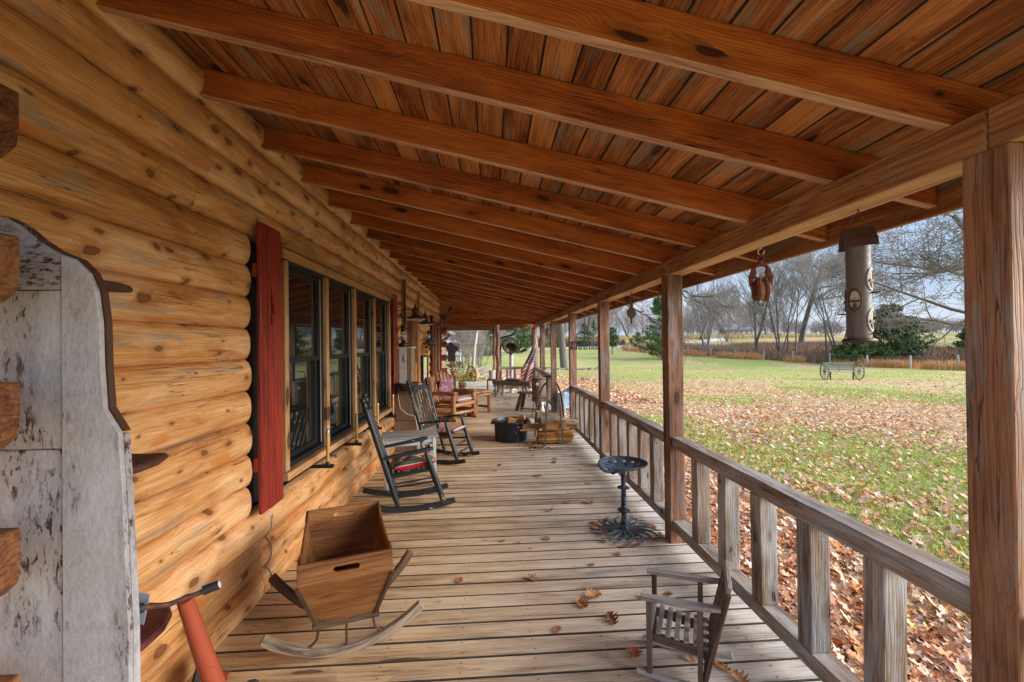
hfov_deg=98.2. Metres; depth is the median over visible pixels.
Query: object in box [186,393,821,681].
deck
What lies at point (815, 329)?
wood
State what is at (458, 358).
bare shrub
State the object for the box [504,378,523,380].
bench cushion
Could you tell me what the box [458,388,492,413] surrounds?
log table
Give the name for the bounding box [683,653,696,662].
oak leaf
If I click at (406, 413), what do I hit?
cable
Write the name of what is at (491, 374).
stoneware crock
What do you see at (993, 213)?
porch post
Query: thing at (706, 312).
bare tree
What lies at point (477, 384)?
side deck
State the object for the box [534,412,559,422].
firewood log
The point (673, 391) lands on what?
porch post
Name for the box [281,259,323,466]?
window
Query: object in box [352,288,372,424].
window
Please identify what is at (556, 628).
oak leaf
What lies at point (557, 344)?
cedar tree
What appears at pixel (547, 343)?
mauve brush
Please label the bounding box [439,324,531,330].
side roof
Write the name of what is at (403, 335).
oil lantern
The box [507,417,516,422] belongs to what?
wood block
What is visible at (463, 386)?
geranium pot
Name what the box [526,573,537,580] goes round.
oak leaf
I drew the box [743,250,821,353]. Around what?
bare tree
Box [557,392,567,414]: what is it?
washtub
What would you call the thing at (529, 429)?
firewood log
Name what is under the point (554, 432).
lumber offcut
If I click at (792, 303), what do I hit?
bare tree
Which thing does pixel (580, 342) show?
hanging wire rack
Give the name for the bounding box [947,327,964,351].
cedar tree
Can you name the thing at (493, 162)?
porch roof
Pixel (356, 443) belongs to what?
hammer
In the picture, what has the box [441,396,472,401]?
seat cushion
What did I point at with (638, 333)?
cedar tree
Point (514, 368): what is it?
porch railing
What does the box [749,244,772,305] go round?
barn pulley
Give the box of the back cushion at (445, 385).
[438,378,453,397]
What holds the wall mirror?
attached to the log house
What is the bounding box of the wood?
[450,298,964,337]
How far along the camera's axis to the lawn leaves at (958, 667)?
3.87 m
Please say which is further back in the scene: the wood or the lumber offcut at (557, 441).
the wood
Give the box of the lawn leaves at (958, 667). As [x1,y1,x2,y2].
[663,466,971,681]
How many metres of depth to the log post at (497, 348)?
15.38 m
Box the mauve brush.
[453,336,624,347]
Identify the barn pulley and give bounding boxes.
[627,292,635,323]
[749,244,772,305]
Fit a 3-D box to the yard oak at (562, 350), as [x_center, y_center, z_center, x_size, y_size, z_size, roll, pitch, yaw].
[5.429,-6.041,35.783,26.831,18.686,18.706,-1,0,25]
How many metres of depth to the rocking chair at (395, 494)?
4.60 m
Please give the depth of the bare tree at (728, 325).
93.52 m
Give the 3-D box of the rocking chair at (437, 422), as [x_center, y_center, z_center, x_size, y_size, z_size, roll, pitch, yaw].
[-1.026,1.173,6.659,0.952,1.203,0.620,-1,0,19]
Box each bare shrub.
[446,330,484,370]
[451,330,492,366]
[468,330,504,369]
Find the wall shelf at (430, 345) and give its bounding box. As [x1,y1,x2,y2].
[422,343,436,349]
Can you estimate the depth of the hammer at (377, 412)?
5.53 m
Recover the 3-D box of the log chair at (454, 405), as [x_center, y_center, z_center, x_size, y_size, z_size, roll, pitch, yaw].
[-1.387,1.251,10.386,0.828,1.115,0.878,-1,0,31]
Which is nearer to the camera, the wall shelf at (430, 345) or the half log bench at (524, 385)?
the wall shelf at (430, 345)
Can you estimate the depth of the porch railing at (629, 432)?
4.61 m
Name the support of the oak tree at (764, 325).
on the ground at (620, 359)
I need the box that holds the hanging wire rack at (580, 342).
[570,310,597,349]
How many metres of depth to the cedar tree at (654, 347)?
50.45 m
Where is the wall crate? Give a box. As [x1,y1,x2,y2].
[420,345,427,353]
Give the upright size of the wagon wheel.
0.836 m
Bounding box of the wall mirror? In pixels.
[421,355,427,382]
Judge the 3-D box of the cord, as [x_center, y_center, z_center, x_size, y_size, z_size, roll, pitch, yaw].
[-1.731,1.443,3.155,0.053,0.614,0.016,-1,0,-3]
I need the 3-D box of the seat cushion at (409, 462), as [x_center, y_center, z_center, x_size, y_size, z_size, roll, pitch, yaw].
[-1.071,1.298,4.830,0.460,0.152,0.480,-8,2,-17]
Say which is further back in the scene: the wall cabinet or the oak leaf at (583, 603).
the wall cabinet
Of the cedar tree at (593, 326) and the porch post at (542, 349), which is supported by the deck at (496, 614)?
the porch post at (542, 349)
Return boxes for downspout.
[499,329,516,379]
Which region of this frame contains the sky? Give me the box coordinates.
[462,209,964,336]
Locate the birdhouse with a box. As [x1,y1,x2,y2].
[446,342,458,370]
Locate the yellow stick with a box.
[415,363,416,381]
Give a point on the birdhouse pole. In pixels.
(474, 344)
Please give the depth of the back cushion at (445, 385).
10.42 m
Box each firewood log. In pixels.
[520,429,539,430]
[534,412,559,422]
[536,410,557,414]
[540,417,578,425]
[541,420,566,430]
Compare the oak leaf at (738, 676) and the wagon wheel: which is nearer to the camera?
the oak leaf at (738, 676)
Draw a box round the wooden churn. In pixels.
[531,375,545,413]
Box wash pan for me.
[397,382,418,390]
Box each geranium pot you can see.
[447,363,459,375]
[458,380,466,388]
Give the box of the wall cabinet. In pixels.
[392,347,420,450]
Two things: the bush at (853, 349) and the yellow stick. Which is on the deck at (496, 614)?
the yellow stick
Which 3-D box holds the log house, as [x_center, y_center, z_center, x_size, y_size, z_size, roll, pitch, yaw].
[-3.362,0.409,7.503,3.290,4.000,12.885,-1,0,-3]
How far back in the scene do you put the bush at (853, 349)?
43.12 m
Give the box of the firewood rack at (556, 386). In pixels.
[534,381,564,444]
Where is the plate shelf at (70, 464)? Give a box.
[0,216,171,681]
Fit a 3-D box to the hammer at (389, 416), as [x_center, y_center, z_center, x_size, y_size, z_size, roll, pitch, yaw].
[-1.771,0.935,6.406,0.205,0.335,0.044,-1,0,-3]
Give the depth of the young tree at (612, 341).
60.39 m
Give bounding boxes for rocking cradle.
[259,501,423,657]
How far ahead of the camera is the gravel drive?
84.07 m
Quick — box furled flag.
[521,339,537,380]
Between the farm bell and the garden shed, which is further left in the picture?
the garden shed
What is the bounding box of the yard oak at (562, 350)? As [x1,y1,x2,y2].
[485,282,785,377]
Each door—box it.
[399,348,406,383]
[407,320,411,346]
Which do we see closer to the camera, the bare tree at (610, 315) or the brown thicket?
the brown thicket
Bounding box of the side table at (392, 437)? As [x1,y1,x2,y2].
[381,429,438,489]
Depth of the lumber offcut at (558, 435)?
7.57 m
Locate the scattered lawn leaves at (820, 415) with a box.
[516,364,967,513]
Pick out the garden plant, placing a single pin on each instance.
(463, 375)
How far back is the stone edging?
38.58 m
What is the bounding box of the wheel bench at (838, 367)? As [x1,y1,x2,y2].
[820,361,864,379]
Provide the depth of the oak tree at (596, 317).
116.46 m
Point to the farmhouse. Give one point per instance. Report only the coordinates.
(746, 330)
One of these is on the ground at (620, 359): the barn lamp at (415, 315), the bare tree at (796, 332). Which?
the bare tree at (796, 332)
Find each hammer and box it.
[309,429,333,467]
[342,413,361,445]
[365,403,381,429]
[383,394,396,417]
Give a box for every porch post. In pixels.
[540,325,544,376]
[550,321,556,411]
[568,314,576,432]
[597,302,609,458]
[661,275,685,543]
[962,142,1023,681]
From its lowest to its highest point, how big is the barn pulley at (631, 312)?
0.361 m
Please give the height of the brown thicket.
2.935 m
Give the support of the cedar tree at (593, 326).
on the ground at (620, 359)
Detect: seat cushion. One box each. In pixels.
[392,451,435,470]
[435,425,465,432]
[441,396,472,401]
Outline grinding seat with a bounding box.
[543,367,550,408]
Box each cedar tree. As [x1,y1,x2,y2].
[472,330,506,355]
[501,327,531,352]
[519,324,538,346]
[547,326,558,347]
[576,323,595,346]
[589,320,597,338]
[633,295,683,358]
[633,331,642,343]
[818,320,833,333]
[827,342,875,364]
[862,342,902,361]
[863,304,937,357]
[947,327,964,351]
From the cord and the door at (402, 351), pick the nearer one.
the cord
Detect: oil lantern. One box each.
[398,324,409,346]
[425,330,431,342]
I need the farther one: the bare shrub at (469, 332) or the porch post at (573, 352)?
the bare shrub at (469, 332)
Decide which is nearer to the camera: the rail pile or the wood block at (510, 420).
the wood block at (510, 420)
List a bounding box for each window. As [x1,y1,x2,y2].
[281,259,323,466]
[323,276,352,442]
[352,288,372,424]
[372,296,387,412]
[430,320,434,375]
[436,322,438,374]
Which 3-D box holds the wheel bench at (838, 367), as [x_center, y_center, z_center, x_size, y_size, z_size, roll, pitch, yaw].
[18.882,1.700,25.414,1.980,1.031,0.956,-1,0,8]
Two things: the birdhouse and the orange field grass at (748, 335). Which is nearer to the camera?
the birdhouse
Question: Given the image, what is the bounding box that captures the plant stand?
[487,379,495,394]
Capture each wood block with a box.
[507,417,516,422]
[516,414,525,421]
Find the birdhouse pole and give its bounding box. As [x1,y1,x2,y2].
[459,330,484,377]
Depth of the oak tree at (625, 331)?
126.72 m
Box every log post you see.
[492,329,495,386]
[495,325,500,393]
[531,327,537,377]
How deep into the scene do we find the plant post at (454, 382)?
14.60 m
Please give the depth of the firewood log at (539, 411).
7.78 m
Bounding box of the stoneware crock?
[488,370,495,378]
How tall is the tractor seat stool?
0.627 m
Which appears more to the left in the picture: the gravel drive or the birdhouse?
the birdhouse
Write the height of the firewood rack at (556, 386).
1.042 m
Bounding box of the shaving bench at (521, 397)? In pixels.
[515,391,543,410]
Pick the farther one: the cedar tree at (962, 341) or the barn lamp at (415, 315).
the cedar tree at (962, 341)
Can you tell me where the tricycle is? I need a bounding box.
[139,580,258,681]
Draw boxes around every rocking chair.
[360,392,455,512]
[406,378,479,464]
[636,560,732,681]
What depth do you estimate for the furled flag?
15.15 m
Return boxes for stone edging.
[538,366,610,369]
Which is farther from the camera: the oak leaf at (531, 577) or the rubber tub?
the rubber tub
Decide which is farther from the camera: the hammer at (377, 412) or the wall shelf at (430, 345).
the wall shelf at (430, 345)
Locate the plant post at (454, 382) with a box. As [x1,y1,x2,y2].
[453,376,455,388]
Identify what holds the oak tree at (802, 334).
on the ground at (620, 359)
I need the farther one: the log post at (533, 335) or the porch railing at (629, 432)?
the log post at (533, 335)
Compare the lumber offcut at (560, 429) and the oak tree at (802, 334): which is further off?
the oak tree at (802, 334)
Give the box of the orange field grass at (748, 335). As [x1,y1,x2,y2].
[448,332,830,339]
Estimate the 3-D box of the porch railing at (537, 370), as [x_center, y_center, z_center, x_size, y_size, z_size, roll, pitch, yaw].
[0.900,1.297,14.731,0.113,0.801,2.198,-1,0,-3]
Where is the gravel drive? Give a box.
[461,338,725,355]
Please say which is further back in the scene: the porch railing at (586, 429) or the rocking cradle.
the porch railing at (586, 429)
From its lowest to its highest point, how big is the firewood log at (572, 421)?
0.173 m
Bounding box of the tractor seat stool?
[589,456,659,544]
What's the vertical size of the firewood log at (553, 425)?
0.166 m
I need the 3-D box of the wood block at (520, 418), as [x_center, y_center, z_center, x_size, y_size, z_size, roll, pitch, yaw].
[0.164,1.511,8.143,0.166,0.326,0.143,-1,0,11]
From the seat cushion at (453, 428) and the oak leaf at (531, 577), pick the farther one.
the seat cushion at (453, 428)
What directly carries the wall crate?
attached to the log house
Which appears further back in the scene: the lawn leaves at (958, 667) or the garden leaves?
the garden leaves
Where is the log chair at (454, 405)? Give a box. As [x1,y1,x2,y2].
[428,370,477,421]
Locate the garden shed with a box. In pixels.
[439,331,455,376]
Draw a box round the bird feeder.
[838,209,881,341]
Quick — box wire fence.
[617,343,961,368]
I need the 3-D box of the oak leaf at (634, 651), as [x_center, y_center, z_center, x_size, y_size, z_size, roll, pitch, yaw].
[0.678,1.713,2.454,0.100,0.020,0.125,1,-7,9]
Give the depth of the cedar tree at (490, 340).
59.51 m
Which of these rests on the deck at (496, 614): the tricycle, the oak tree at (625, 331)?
the tricycle
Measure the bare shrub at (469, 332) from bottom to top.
3.988 m
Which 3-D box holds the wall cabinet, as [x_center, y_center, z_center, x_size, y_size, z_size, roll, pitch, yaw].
[-1.754,0.941,7.407,0.390,1.686,0.432,-1,0,-3]
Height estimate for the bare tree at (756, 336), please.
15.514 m
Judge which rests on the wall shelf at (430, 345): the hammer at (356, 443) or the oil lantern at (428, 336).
the oil lantern at (428, 336)
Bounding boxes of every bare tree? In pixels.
[589,307,622,329]
[682,276,739,345]
[683,280,730,338]
[701,286,752,341]
[719,259,805,351]
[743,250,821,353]
[760,255,815,353]
[778,253,833,352]
[782,242,884,348]
[791,255,844,356]
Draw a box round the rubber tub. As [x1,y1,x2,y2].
[491,416,530,442]
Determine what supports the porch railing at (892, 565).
attached to the porch post at (993, 213)
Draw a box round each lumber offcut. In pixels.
[523,423,575,428]
[537,430,572,434]
[537,434,573,437]
[538,437,572,440]
[539,440,571,442]
[546,428,572,431]
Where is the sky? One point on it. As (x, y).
(943, 312)
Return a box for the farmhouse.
[720,327,752,333]
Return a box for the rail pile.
[449,365,489,378]
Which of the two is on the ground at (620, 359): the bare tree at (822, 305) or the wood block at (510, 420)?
the bare tree at (822, 305)
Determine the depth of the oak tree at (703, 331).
110.02 m
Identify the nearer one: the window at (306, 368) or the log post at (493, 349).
the window at (306, 368)
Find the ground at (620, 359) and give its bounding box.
[446,332,971,680]
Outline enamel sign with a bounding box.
[139,592,149,624]
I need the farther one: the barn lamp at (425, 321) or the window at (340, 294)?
the barn lamp at (425, 321)
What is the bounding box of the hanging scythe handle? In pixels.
[403,279,405,325]
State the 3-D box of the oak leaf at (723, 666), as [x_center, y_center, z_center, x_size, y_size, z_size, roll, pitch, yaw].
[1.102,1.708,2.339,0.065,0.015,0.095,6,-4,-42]
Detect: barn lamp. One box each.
[398,304,424,319]
[407,311,432,324]
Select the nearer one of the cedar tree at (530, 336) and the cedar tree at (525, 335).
the cedar tree at (525, 335)
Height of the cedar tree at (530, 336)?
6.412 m
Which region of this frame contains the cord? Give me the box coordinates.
[265,510,271,586]
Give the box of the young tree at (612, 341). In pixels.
[609,327,619,353]
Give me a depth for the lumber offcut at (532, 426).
7.77 m
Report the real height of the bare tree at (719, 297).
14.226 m
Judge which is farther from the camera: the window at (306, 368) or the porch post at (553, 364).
the porch post at (553, 364)
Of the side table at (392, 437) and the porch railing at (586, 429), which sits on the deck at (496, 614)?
the side table at (392, 437)
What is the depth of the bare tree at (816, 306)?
53.15 m
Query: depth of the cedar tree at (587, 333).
82.49 m
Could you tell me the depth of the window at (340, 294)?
4.86 m
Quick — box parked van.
[446,340,460,363]
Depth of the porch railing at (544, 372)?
11.96 m
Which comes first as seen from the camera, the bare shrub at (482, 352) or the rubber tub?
the rubber tub
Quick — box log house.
[0,0,446,681]
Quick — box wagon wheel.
[466,366,476,381]
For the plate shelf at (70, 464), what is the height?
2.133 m
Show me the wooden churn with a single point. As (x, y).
(538, 381)
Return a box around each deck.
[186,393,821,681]
[456,381,501,393]
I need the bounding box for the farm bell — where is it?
[502,337,518,392]
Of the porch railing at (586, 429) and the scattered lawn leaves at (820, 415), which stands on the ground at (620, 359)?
the scattered lawn leaves at (820, 415)
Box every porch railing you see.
[500,366,531,388]
[534,366,540,376]
[542,370,550,404]
[571,385,598,453]
[603,401,664,520]
[672,437,970,681]
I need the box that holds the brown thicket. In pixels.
[618,339,964,366]
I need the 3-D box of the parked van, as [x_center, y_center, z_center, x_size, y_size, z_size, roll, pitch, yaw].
[-5.470,1.021,38.760,1.970,2.150,4.935,-1,0,-9]
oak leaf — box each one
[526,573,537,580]
[552,625,561,633]
[575,597,588,609]
[585,587,600,597]
[604,611,618,623]
[626,646,642,656]
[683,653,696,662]
[715,661,730,670]
[731,669,749,681]
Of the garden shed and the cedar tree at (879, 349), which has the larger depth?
the cedar tree at (879, 349)
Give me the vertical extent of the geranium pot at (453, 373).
0.432 m
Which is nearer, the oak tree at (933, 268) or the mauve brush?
the oak tree at (933, 268)
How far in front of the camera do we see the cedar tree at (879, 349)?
44.05 m
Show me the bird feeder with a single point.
(855, 244)
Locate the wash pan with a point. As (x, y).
(402, 387)
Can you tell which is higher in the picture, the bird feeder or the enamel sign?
the bird feeder
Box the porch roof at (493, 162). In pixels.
[95,0,1023,327]
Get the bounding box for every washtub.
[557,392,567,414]
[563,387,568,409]
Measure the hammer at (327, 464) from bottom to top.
0.335 m
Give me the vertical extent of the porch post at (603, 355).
2.287 m
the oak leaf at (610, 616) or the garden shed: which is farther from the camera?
the garden shed
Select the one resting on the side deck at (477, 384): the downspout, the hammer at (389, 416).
the downspout
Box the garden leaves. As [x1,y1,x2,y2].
[447,370,662,403]
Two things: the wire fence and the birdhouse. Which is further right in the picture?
the wire fence
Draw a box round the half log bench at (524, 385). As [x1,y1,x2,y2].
[492,380,531,397]
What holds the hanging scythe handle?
hanging from the log house
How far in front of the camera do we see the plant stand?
15.04 m
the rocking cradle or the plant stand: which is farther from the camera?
the plant stand
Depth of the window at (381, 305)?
6.69 m
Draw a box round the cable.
[398,387,418,448]
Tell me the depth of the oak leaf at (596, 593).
3.02 m
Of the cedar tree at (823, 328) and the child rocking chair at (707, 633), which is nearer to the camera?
the child rocking chair at (707, 633)
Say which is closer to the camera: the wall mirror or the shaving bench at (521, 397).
the wall mirror
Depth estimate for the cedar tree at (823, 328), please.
144.97 m
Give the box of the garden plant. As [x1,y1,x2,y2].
[456,366,486,380]
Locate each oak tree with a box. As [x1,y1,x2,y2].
[587,309,616,335]
[595,306,628,336]
[686,289,751,338]
[736,296,777,334]
[782,234,902,341]
[811,209,964,358]

